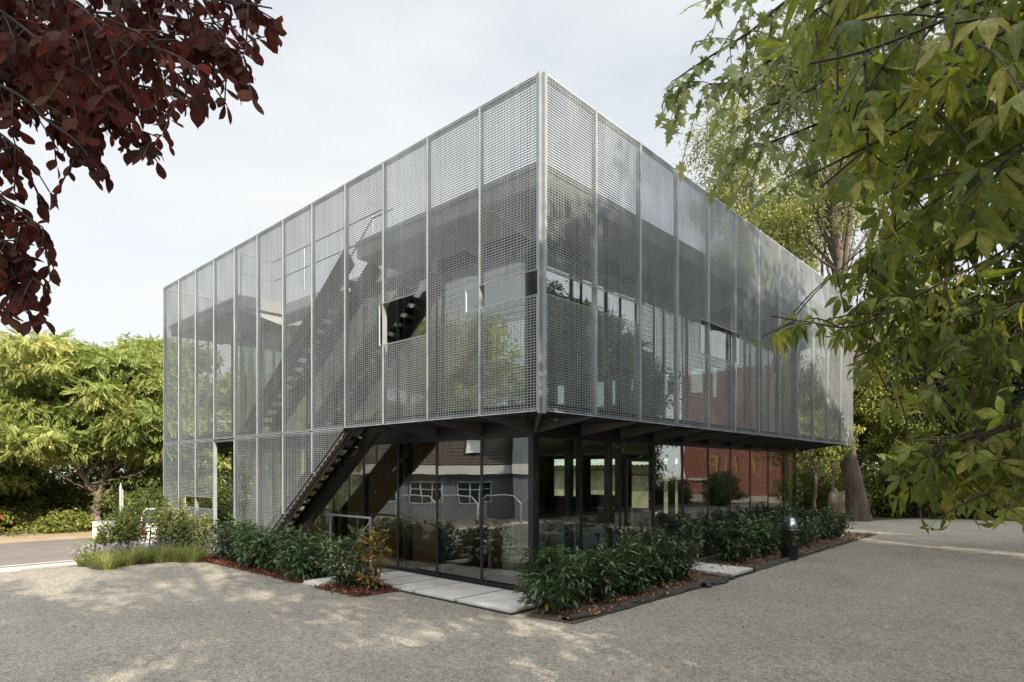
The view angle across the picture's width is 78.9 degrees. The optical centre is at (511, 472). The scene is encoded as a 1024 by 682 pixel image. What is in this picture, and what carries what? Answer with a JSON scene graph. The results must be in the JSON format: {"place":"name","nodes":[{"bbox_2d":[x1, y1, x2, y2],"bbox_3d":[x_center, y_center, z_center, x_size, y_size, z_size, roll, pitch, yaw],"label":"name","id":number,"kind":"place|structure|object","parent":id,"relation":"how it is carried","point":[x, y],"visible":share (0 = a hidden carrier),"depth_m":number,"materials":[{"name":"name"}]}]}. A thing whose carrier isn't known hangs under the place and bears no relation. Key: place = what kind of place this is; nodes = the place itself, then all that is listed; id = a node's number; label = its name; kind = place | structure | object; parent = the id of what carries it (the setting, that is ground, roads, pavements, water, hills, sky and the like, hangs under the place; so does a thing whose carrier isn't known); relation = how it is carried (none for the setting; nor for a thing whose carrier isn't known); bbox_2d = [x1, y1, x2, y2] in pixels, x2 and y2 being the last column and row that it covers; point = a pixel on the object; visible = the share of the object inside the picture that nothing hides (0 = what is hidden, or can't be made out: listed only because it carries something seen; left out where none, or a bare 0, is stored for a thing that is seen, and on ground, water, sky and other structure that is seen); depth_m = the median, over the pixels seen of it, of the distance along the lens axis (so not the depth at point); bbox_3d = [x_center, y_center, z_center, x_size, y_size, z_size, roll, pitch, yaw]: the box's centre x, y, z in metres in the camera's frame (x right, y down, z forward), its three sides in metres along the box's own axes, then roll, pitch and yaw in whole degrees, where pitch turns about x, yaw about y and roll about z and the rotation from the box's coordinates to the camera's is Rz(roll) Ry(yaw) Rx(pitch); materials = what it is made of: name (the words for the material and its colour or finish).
{"place":"outdoors","nodes":[
{"label":"outdoors","id":0,"kind":"place"},
{"bbox_2d":[0,485,305,534],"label":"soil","id":1,"kind":"structure","parent":0,"point":[269,510],"depth_m":41.24,"materials":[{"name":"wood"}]},
{"bbox_2d":[0,504,51,531],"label":"roadside bush","id":2,"kind":"object","parent":1,"relation":"on","point":[9,519],"visible":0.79,"depth_m":27.93,"materials":[{"name":"green plant"}]},
{"bbox_2d":[0,413,56,498],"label":"pinnate tree","id":3,"kind":"object","parent":1,"relation":"on","point":[17,475],"visible":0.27,"depth_m":27.80,"materials":[{"name":"green plant"}]},
{"bbox_2d":[0,478,70,527],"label":"roadside bush","id":4,"kind":"object","parent":1,"relation":"on","point":[3,497],"visible":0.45,"depth_m":28.79,"materials":[{"name":"green plant"}]},
{"bbox_2d":[1,476,82,511],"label":"roadside bush","id":5,"kind":"object","parent":1,"relation":"on","point":[31,500],"visible":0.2,"depth_m":29.33,"materials":[{"name":"green plant"}]},
{"bbox_2d":[16,468,123,519],"bbox_3d":[-21.465,1.299,30.518,4.765,3.402,3.868,0,0,3],"label":"roadside bush","id":6,"kind":"object","parent":1,"relation":"on","point":[67,490],"visible":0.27,"depth_m":29.63,"materials":[{"name":"green plant"}]},
{"bbox_2d":[53,469,148,520],"bbox_3d":[-19.630,1.466,30.460,4.062,3.440,4.460,0,0,43],"label":"roadside bush","id":7,"kind":"object","parent":1,"relation":"on","point":[88,496],"visible":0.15,"depth_m":29.56,"materials":[{"name":"green plant"}]},
{"bbox_2d":[0,331,223,485],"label":"pinnate tree","id":8,"kind":"object","parent":1,"relation":"on","point":[157,344],"visible":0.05,"depth_m":34.36,"materials":[{"name":"green plant"}]},
{"bbox_2d":[37,444,296,498],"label":"treeline","id":9,"kind":"object","parent":1,"relation":"on","point":[100,470],"visible":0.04,"depth_m":40.48,"materials":[{"name":"green plant"}]},
{"bbox_2d":[0,519,539,567],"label":"road","id":10,"kind":"structure","parent":0,"point":[29,553],"depth_m":20.96,"materials":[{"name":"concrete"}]},
{"bbox_2d":[0,0,1022,476],"label":"sky","id":11,"kind":"structure","parent":0,"point":[351,85],"materials":[{"name":"white"}]},
{"bbox_2d":[0,477,1023,681],"bbox_3d":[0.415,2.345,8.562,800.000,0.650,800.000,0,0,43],"label":"ground","id":12,"kind":"structure","parent":0,"point":[969,627],"depth_m":8.08,"materials":[{"name":"gravel"}]},
{"bbox_2d":[0,0,286,336],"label":"copper plum tree","id":13,"kind":"object","parent":12,"relation":"on","point":[72,49],"visible":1,"depth_m":2.48,"materials":[{"name":"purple plant"}]},
{"bbox_2d":[0,521,288,543],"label":"verge","id":14,"kind":"structure","parent":12,"relation":"on","point":[16,538],"depth_m":25.43,"materials":[{"name":"concrete"}]},
{"bbox_2d":[33,506,101,533],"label":"roadside bush","id":15,"kind":"object","parent":14,"relation":"on","point":[80,520],"visible":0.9,"depth_m":27.42,"materials":[{"name":"green plant"}]},
{"bbox_2d":[0,326,238,530],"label":"pinnate tree","id":16,"kind":"object","parent":14,"relation":"on","point":[57,394],"visible":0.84,"depth_m":26.10,"materials":[{"name":"green plant"}]},
{"bbox_2d":[88,466,190,526],"bbox_3d":[-17.120,1.442,29.094,4.090,3.793,3.772,0,0,3],"label":"roadside bush","id":17,"kind":"object","parent":14,"relation":"on","point":[139,477],"visible":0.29,"depth_m":28.46,"materials":[{"name":"green plant"}]},
{"bbox_2d":[0,513,297,536],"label":"roadside weeds","id":18,"kind":"object","parent":14,"relation":"on","point":[25,529],"visible":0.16,"depth_m":26.54,"materials":[{"name":"green plant"}]},
{"bbox_2d":[108,473,221,526],"bbox_3d":[-16.256,1.362,29.342,4.353,2.961,4.834,0,0,43],"label":"roadside bush","id":19,"kind":"object","parent":14,"relation":"on","point":[160,502],"visible":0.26,"depth_m":28.78,"materials":[{"name":"green plant"}]},
{"bbox_2d":[100,374,246,489],"bbox_3d":[-15.819,-1.200,30.816,8.619,8.044,9.030,0,0,43],"label":"pinnate tree","id":20,"kind":"object","parent":14,"relation":"on","point":[151,449],"visible":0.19,"depth_m":28.00,"materials":[{"name":"green plant"}]},
{"bbox_2d":[159,476,246,527],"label":"roadside bush","id":21,"kind":"object","parent":14,"relation":"on","point":[220,503],"visible":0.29,"depth_m":29.48,"materials":[{"name":"green plant"}]},
{"bbox_2d":[187,464,303,525],"bbox_3d":[-13.326,1.416,31.132,4.919,3.994,6.330,0,0,43],"label":"roadside bush","id":22,"kind":"object","parent":14,"relation":"on","point":[229,486],"visible":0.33,"depth_m":30.41,"materials":[{"name":"green plant"}]},
{"bbox_2d":[188,368,304,515],"bbox_3d":[-14.043,-1.368,32.415,8.507,8.428,9.990,0,0,43],"label":"pinnate tree","id":23,"kind":"object","parent":14,"relation":"on","point":[220,467],"visible":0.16,"depth_m":30.66,"materials":[{"name":"green plant"}]},
{"bbox_2d":[246,395,304,485],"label":"pinnate tree","id":24,"kind":"object","parent":14,"relation":"on","point":[302,458],"visible":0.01,"depth_m":32.49,"materials":[{"name":"green plant"}]},
{"bbox_2d":[68,552,220,568],"bbox_3d":[-9.125,2.307,16.179,4.850,0.597,4.200,0,0,43],"label":"planting bed","id":25,"kind":"object","parent":12,"relation":"on","point":[208,555],"visible":0.12,"depth_m":13.88,"materials":[{"name":"soil"}]},
{"bbox_2d":[68,543,111,566],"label":"lavender","id":26,"kind":"object","parent":25,"relation":"on","point":[83,563],"visible":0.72,"depth_m":13.50,"materials":[{"name":"green plant"}]},
{"bbox_2d":[79,546,131,569],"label":"grass tuft","id":27,"kind":"object","parent":25,"relation":"on","point":[105,563],"visible":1,"depth_m":12.89,"materials":[{"name":"plant"}]},
{"bbox_2d":[89,518,141,553],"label":"flowering shrub","id":28,"kind":"object","parent":25,"relation":"on","point":[97,540],"visible":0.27,"depth_m":15.51,"materials":[{"name":"green plant"}]},
{"bbox_2d":[93,502,147,553],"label":"flowering shrub","id":29,"kind":"object","parent":25,"relation":"on","point":[121,511],"visible":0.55,"depth_m":15.39,"materials":[{"name":"green plant"}]},
{"bbox_2d":[98,543,153,565],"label":"grass tuft","id":30,"kind":"object","parent":25,"relation":"on","point":[132,560],"visible":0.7,"depth_m":13.49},
{"bbox_2d":[110,482,174,552],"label":"flowering shrub","id":31,"kind":"object","parent":25,"relation":"on","point":[144,536],"visible":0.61,"depth_m":15.53,"materials":[{"name":"green plant"}]},
{"bbox_2d":[121,542,167,562],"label":"grass tuft","id":32,"kind":"object","parent":25,"relation":"on","point":[144,559],"visible":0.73,"depth_m":13.83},
{"bbox_2d":[141,542,182,562],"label":"grass tuft","id":33,"kind":"object","parent":25,"relation":"on","point":[161,558],"visible":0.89,"depth_m":13.92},
{"bbox_2d":[146,496,192,549],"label":"flowering shrub","id":34,"kind":"object","parent":25,"relation":"on","point":[170,510],"visible":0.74,"depth_m":15.51,"materials":[{"name":"green plant"}]},
{"bbox_2d":[169,509,218,552],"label":"flowering shrub","id":35,"kind":"object","parent":25,"relation":"on","point":[196,538],"visible":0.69,"depth_m":15.61,"materials":[{"name":"green plant"}]},
{"bbox_2d":[166,540,215,562],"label":"grass tuft","id":36,"kind":"object","parent":12,"relation":"on","point":[192,557],"visible":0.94,"depth_m":13.92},
{"bbox_2d":[198,555,404,596],"bbox_3d":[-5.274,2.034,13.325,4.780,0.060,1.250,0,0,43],"label":"mulch bed","id":37,"kind":"object","parent":12,"relation":"on","point":[217,563],"visible":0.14,"depth_m":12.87,"materials":[{"name":"wood"}]},
{"bbox_2d":[206,511,255,559],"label":"laurel bush","id":38,"kind":"object","parent":37,"relation":"on","point":[227,530],"visible":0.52,"depth_m":14.49,"materials":[{"name":"green plant"}]},
{"bbox_2d":[213,518,268,561],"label":"laurel bush","id":39,"kind":"object","parent":37,"relation":"on","point":[236,540],"visible":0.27,"depth_m":13.97,"materials":[{"name":"green plant"}]},
{"bbox_2d":[229,526,283,567],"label":"laurel bush","id":40,"kind":"object","parent":37,"relation":"on","point":[244,537],"visible":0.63,"depth_m":13.03,"materials":[{"name":"green plant"}]},
{"bbox_2d":[247,519,306,570],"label":"laurel bush","id":41,"kind":"object","parent":37,"relation":"on","point":[270,564],"visible":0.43,"depth_m":12.66,"materials":[{"name":"green plant"}]},
{"bbox_2d":[274,525,321,571],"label":"laurel bush","id":42,"kind":"object","parent":37,"relation":"on","point":[289,537],"visible":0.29,"depth_m":12.15,"materials":[{"name":"green plant"}]},
{"bbox_2d":[268,527,342,580],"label":"laurel bush","id":43,"kind":"object","parent":37,"relation":"on","point":[308,571],"visible":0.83,"depth_m":11.67,"materials":[{"name":"green plant"}]},
{"bbox_2d":[314,582,398,596],"bbox_3d":[-2.654,2.034,10.745,1.370,0.060,0.890,0,0,43],"label":"mulch bed","id":44,"kind":"object","parent":12,"relation":"on","point":[376,593],"visible":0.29,"depth_m":10.56,"materials":[{"name":"brown wood"}]},
{"bbox_2d":[314,525,375,587],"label":"laurel bush","id":45,"kind":"object","parent":44,"relation":"on","point":[349,576],"visible":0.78,"depth_m":10.98,"materials":[{"name":"green plant"}]},
{"bbox_2d":[352,524,393,590],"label":"yellowed bush","id":46,"kind":"object","parent":44,"relation":"on","point":[374,582],"visible":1,"depth_m":10.64,"materials":[{"name":"green plant"}]},
{"bbox_2d":[203,542,544,596],"bbox_3d":[-4.126,2.040,13.739,11.900,0.060,1.020,0,0,43],"label":"gravel strip","id":47,"kind":"object","parent":12,"relation":"on","point":[391,570],"depth_m":12.75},
{"bbox_2d":[295,513,371,566],"bbox_3d":[-4.070,1.470,13.947,3.140,1.100,0.050,0,0,43],"label":"handrail fence","id":48,"kind":"object","parent":47,"relation":"on","point":[343,515],"visible":0.36,"depth_m":13.60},
{"bbox_2d":[360,581,543,614],"bbox_3d":[-1.140,2.032,10.650,4.200,0.060,1.190,0,0,43],"label":"slab bedding","id":49,"kind":"object","parent":12,"relation":"on","point":[498,611],"visible":0.14,"depth_m":9.36,"materials":[{"name":"concrete"}]},
{"bbox_2d":[377,574,437,585],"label":"paving slab","id":50,"kind":"structure","parent":49,"relation":"on","point":[405,580],"depth_m":11.41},
{"bbox_2d":[392,578,460,591],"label":"paving slab","id":51,"kind":"structure","parent":49,"relation":"on","point":[414,586],"depth_m":10.92,"materials":[{"name":"concrete"}]},
{"bbox_2d":[415,582,501,600],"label":"paving slab","id":52,"kind":"structure","parent":49,"relation":"on","point":[454,592],"depth_m":10.36,"materials":[{"name":"concrete"}]},
{"bbox_2d":[457,590,547,612],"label":"paving slab","id":53,"kind":"structure","parent":49,"relation":"on","point":[504,600],"depth_m":9.52,"materials":[{"name":"concrete"}]},
{"bbox_2d":[7,536,960,679],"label":"fallen leaves","id":54,"kind":"object","parent":12,"relation":"on","point":[644,621],"visible":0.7,"depth_m":8.87,"materials":[{"name":"brown plant"}]},
{"bbox_2d":[0,536,1011,681],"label":"gravel stones","id":55,"kind":"object","parent":12,"relation":"on","point":[603,619],"visible":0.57,"depth_m":8.75,"materials":[{"name":"stone"}]},
{"bbox_2d":[163,71,852,592],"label":"office pavilion","id":56,"kind":"structure","parent":12,"relation":"on","point":[447,349],"depth_m":12.88,"materials":[{"name":"metal"}]},
{"bbox_2d":[233,434,539,591],"bbox_3d":[-3.894,0.679,14.321,11.758,2.642,0.120,0,0,43],"label":"window frame","id":57,"kind":"structure","parent":56,"relation":"in","point":[491,583],"depth_m":11.77,"materials":[{"name":"metal"}]},
{"bbox_2d":[238,241,535,433],"bbox_3d":[-3.894,-2.418,14.321,11.748,2.847,0.120,0,0,43],"label":"window frame","id":58,"kind":"structure","parent":56,"relation":"in","point":[534,241],"depth_m":12.29,"materials":[{"name":"metal"}]},
{"bbox_2d":[452,511,476,547],"bbox_3d":[-1.653,1.548,16.752,0.480,0.920,1.600,0,0,43],"label":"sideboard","id":59,"kind":"object","parent":56,"relation":"on","point":[470,536],"visible":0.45,"depth_m":16.85,"materials":[{"name":"brown wood"}]},
{"bbox_2d":[452,522,501,567],"bbox_3d":[-0.806,1.583,13.716,1.600,0.850,0.700,0,0,43],"label":"workbench","id":60,"kind":"object","parent":56,"relation":"on","point":[462,525],"visible":0.52,"depth_m":13.58,"materials":[{"name":"grey wood"}]},
{"bbox_2d":[502,521,520,576],"bbox_3d":[0.007,1.488,12.144,0.330,1.040,0.220,0,0,43],"label":"cabinet","id":61,"kind":"object","parent":56,"relation":"on","point":[511,544],"visible":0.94,"depth_m":12.05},
{"bbox_2d":[543,526,622,564],"bbox_3d":[1.636,1.638,13.702,0.800,0.740,2.000,0,0,43],"label":"desk","id":62,"kind":"object","parent":56,"relation":"on","point":[598,530],"visible":0.45,"depth_m":13.41,"materials":[{"name":"white laminate"}]},
{"bbox_2d":[623,458,654,559],"bbox_3d":[2.632,0.840,12.738,0.132,2.240,1.100,0,0,43],"label":"door","id":63,"kind":"structure","parent":56,"relation":"in","point":[625,460],"depth_m":12.43,"materials":[{"name":"brown metal"}]},
{"bbox_2d":[528,241,793,350],"bbox_3d":[4.597,-2.418,14.946,0.120,2.847,12.608,0,0,43],"label":"window frame","id":64,"kind":"structure","parent":56,"relation":"in","point":[529,241],"depth_m":12.49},
{"bbox_2d":[528,434,796,592],"bbox_3d":[4.597,0.679,14.946,0.120,2.642,12.618,0,0,43],"label":"window frame","id":65,"kind":"structure","parent":56,"relation":"in","point":[529,435],"depth_m":13.21,"materials":[{"name":"metal"}]},
{"bbox_2d":[526,573,717,623],"bbox_3d":[1.929,2.036,10.519,1.560,0.060,4.970,0,0,43],"label":"planting bed","id":66,"kind":"object","parent":12,"relation":"on","point":[551,616],"visible":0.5,"depth_m":9.60,"materials":[{"name":"soil"}]},
{"bbox_2d":[511,543,590,613],"bbox_3d":[0.498,1.578,9.092,1.138,1.098,1.436,0,0,-20],"label":"laurel bush","id":67,"kind":"object","parent":66,"relation":"on","point":[563,599],"visible":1,"depth_m":8.92,"materials":[{"name":"green plant"}]},
{"bbox_2d":[551,543,626,602],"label":"laurel bush","id":68,"kind":"object","parent":66,"relation":"on","point":[605,571],"visible":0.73,"depth_m":9.57,"materials":[{"name":"green plant"}]},
{"bbox_2d":[589,526,661,594],"bbox_3d":[1.827,1.519,10.417,1.305,1.145,1.207,0,0,43],"label":"laurel bush","id":69,"kind":"object","parent":66,"relation":"on","point":[639,578],"visible":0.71,"depth_m":10.27,"materials":[{"name":"green plant"}]},
{"bbox_2d":[562,574,734,620],"bbox_3d":[2.423,1.969,10.078,0.257,0.093,4.767,0,0,45],"label":"weed fabric","id":70,"kind":"object","parent":66,"relation":"on","point":[632,603],"visible":0.83,"depth_m":9.45,"materials":[{"name":"fabric"}]},
{"bbox_2d":[617,523,688,586],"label":"laurel bush","id":71,"kind":"object","parent":66,"relation":"on","point":[660,576],"visible":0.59,"depth_m":11.03,"materials":[{"name":"green plant"}]},
{"bbox_2d":[639,515,705,581],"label":"laurel bush","id":72,"kind":"object","parent":66,"relation":"on","point":[692,547],"visible":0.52,"depth_m":11.70,"materials":[{"name":"green plant"}]},
{"bbox_2d":[678,571,755,577],"bbox_3d":[3.938,2.032,12.795,1.750,0.060,1.080,0,0,43],"label":"slab bedding","id":73,"kind":"object","parent":12,"relation":"on","point":[743,574],"visible":0.14,"depth_m":12.21,"materials":[{"name":"concrete"}]},
{"bbox_2d":[690,563,752,575],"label":"paving slab","id":74,"kind":"structure","parent":73,"relation":"on","point":[722,569],"depth_m":12.40,"materials":[{"name":"concrete"}]},
{"bbox_2d":[669,85,844,377],"bbox_3d":[14.837,-10.301,37.182,10.784,24.716,7.642,0,0,3],"label":"poplar tree","id":75,"kind":"object","parent":12,"relation":"on","point":[723,191],"visible":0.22,"depth_m":36.32,"materials":[{"name":"green plant"}]},
{"bbox_2d":[695,532,877,571],"bbox_3d":[7.917,2.036,17.050,1.660,0.060,10.550,0,0,43],"label":"planting bed","id":76,"kind":"object","parent":12,"relation":"on","point":[712,560],"visible":0.29,"depth_m":14.85,"materials":[{"name":"soil"}]},
{"bbox_2d":[535,532,871,618],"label":"fallen leaves","id":77,"kind":"object","parent":76,"relation":"on","point":[717,573],"visible":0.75,"depth_m":11.71,"materials":[{"name":"brown plant"}]},
{"bbox_2d":[704,509,765,562],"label":"laurel bush","id":78,"kind":"object","parent":76,"relation":"on","point":[735,548],"visible":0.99,"depth_m":14.06,"materials":[{"name":"green plant"}]},
{"bbox_2d":[715,511,775,558],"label":"laurel bush","id":79,"kind":"object","parent":76,"relation":"on","point":[764,525],"visible":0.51,"depth_m":14.58,"materials":[{"name":"green plant"}]},
{"bbox_2d":[737,509,781,553],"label":"laurel bush","id":80,"kind":"object","parent":76,"relation":"on","point":[771,528],"visible":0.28,"depth_m":15.18,"materials":[{"name":"green plant"}]},
{"bbox_2d":[759,507,801,548],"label":"laurel bush","id":81,"kind":"object","parent":76,"relation":"on","point":[776,518],"visible":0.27,"depth_m":16.20,"materials":[{"name":"green plant"}]},
{"bbox_2d":[772,513,798,557],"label":"potted shrub","id":82,"kind":"object","parent":76,"relation":"on","point":[782,549],"visible":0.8,"depth_m":14.46,"materials":[{"name":"green plant"}]},
{"bbox_2d":[782,516,797,547],"bbox_3d":[6.409,1.509,14.367,0.250,0.982,0.563,0,0,5],"label":"bollard light","id":83,"kind":"object","parent":76,"relation":"on","point":[790,522],"visible":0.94,"depth_m":14.31,"materials":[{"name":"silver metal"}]},
{"bbox_2d":[772,506,824,546],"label":"laurel bush","id":84,"kind":"object","parent":76,"relation":"on","point":[806,539],"visible":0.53,"depth_m":16.76,"materials":[{"name":"green plant"}]},
{"bbox_2d":[750,533,870,570],"bbox_3d":[8.162,1.971,16.326,0.230,0.089,9.739,0,0,42],"label":"weed fabric","id":85,"kind":"object","parent":76,"relation":"on","point":[770,564],"visible":0.86,"depth_m":15.00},
{"bbox_2d":[789,502,835,542],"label":"laurel bush","id":86,"kind":"object","parent":76,"relation":"on","point":[807,513],"visible":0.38,"depth_m":17.77,"materials":[{"name":"green plant"}]},
{"bbox_2d":[801,506,847,539],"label":"laurel bush","id":87,"kind":"object","parent":76,"relation":"on","point":[835,530],"visible":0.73,"depth_m":18.53,"materials":[{"name":"green plant"}]},
{"bbox_2d":[808,504,856,535],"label":"laurel bush","id":88,"kind":"object","parent":76,"relation":"on","point":[848,516],"visible":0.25,"depth_m":19.62,"materials":[{"name":"green plant"}]},
{"bbox_2d":[796,414,854,517],"bbox_3d":[12.251,-0.140,25.393,2.943,4.544,2.286,0,0,20],"label":"sapling","id":89,"kind":"object","parent":12,"relation":"on","point":[826,452],"visible":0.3,"depth_m":25.02,"materials":[{"name":"green plant"}]},
{"bbox_2d":[800,409,866,489],"bbox_3d":[13.304,-0.285,25.950,2.702,4.838,2.219,0,0,-7],"label":"sapling","id":90,"kind":"object","parent":12,"relation":"on","point":[860,429],"visible":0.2,"depth_m":25.79,"materials":[{"name":"green plant"}]},
{"bbox_2d":[655,0,1023,216],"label":"silver maple tree","id":91,"kind":"object","parent":12,"relation":"on","point":[742,84],"visible":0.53,"depth_m":4.31,"materials":[{"name":"green plant"}]},
{"bbox_2d":[749,0,1023,533],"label":"boxelder tree","id":92,"kind":"object","parent":12,"relation":"on","point":[983,119],"visible":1,"depth_m":1.76,"materials":[{"name":"green plant"}]},
{"bbox_2d":[883,286,1023,450],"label":"linden tree","id":93,"kind":"object","parent":12,"relation":"on","point":[1018,394],"visible":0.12,"depth_m":14.99,"materials":[{"name":"green plant"}]},
{"bbox_2d":[554,458,677,513],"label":"window","id":94,"kind":"structure","parent":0,"point":[640,491],"depth_m":31.21,"materials":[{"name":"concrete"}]},
{"bbox_2d":[827,488,844,523],"bbox_3d":[12.611,1.313,24.203,0.750,1.414,0.756,0,0,43],"label":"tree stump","id":95,"kind":"object","parent":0,"point":[836,498],"visible":0.57,"depth_m":23.99,"materials":[{"name":"wood"}]},
{"bbox_2d":[789,508,1023,520],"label":"woodland soil","id":96,"kind":"structure","parent":0,"point":[880,517],"depth_m":27.61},
{"bbox_2d":[737,358,875,473],"bbox_3d":[15.625,-1.901,32.944,6.945,8.130,6.753,0,0,43],"label":"woodland tree","id":97,"kind":"object","parent":96,"relation":"on","point":[806,413],"visible":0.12,"depth_m":31.36,"materials":[{"name":"green plant"}]},
{"bbox_2d":[789,455,843,513],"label":"woodland bush","id":98,"kind":"object","parent":96,"relation":"on","point":[805,492],"visible":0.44,"depth_m":27.30,"materials":[{"name":"green plant"}]},
{"bbox_2d":[789,451,862,511],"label":"woodland bush","id":99,"kind":"object","parent":96,"relation":"on","point":[821,474],"visible":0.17,"depth_m":28.11,"materials":[{"name":"green plant"}]},
{"bbox_2d":[716,0,952,521],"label":"poplar tree","id":100,"kind":"object","parent":96,"relation":"on","point":[841,255],"visible":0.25,"depth_m":26.15,"materials":[{"name":"green plant"}]},
{"bbox_2d":[834,445,913,517],"bbox_3d":[16.670,0.551,28.622,3.710,3.586,3.687,0,0,20],"label":"woodland bush","id":101,"kind":"object","parent":96,"relation":"on","point":[869,477],"visible":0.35,"depth_m":27.84,"materials":[{"name":"green plant"}]},
{"bbox_2d":[801,288,978,436],"bbox_3d":[19.218,-3.520,30.837,9.104,11.311,8.836,0,0,43],"label":"woodland tree","id":102,"kind":"object","parent":96,"relation":"on","point":[873,398],"visible":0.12,"depth_m":29.18,"materials":[{"name":"green plant"}]},
{"bbox_2d":[865,474,954,517],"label":"woodland bush","id":103,"kind":"object","parent":96,"relation":"on","point":[897,506],"visible":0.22,"depth_m":27.74,"materials":[{"name":"green plant"}]},
{"bbox_2d":[855,369,981,516],"bbox_3d":[18.678,-1.437,28.145,5.553,7.231,5.967,0,0,7],"label":"woodland tree","id":104,"kind":"object","parent":96,"relation":"on","point":[883,439],"visible":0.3,"depth_m":27.81,"materials":[{"name":"green plant"}]},
{"bbox_2d":[913,485,1015,518],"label":"woodland bush","id":105,"kind":"object","parent":96,"relation":"on","point":[942,512],"visible":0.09,"depth_m":26.88,"materials":[{"name":"green plant"}]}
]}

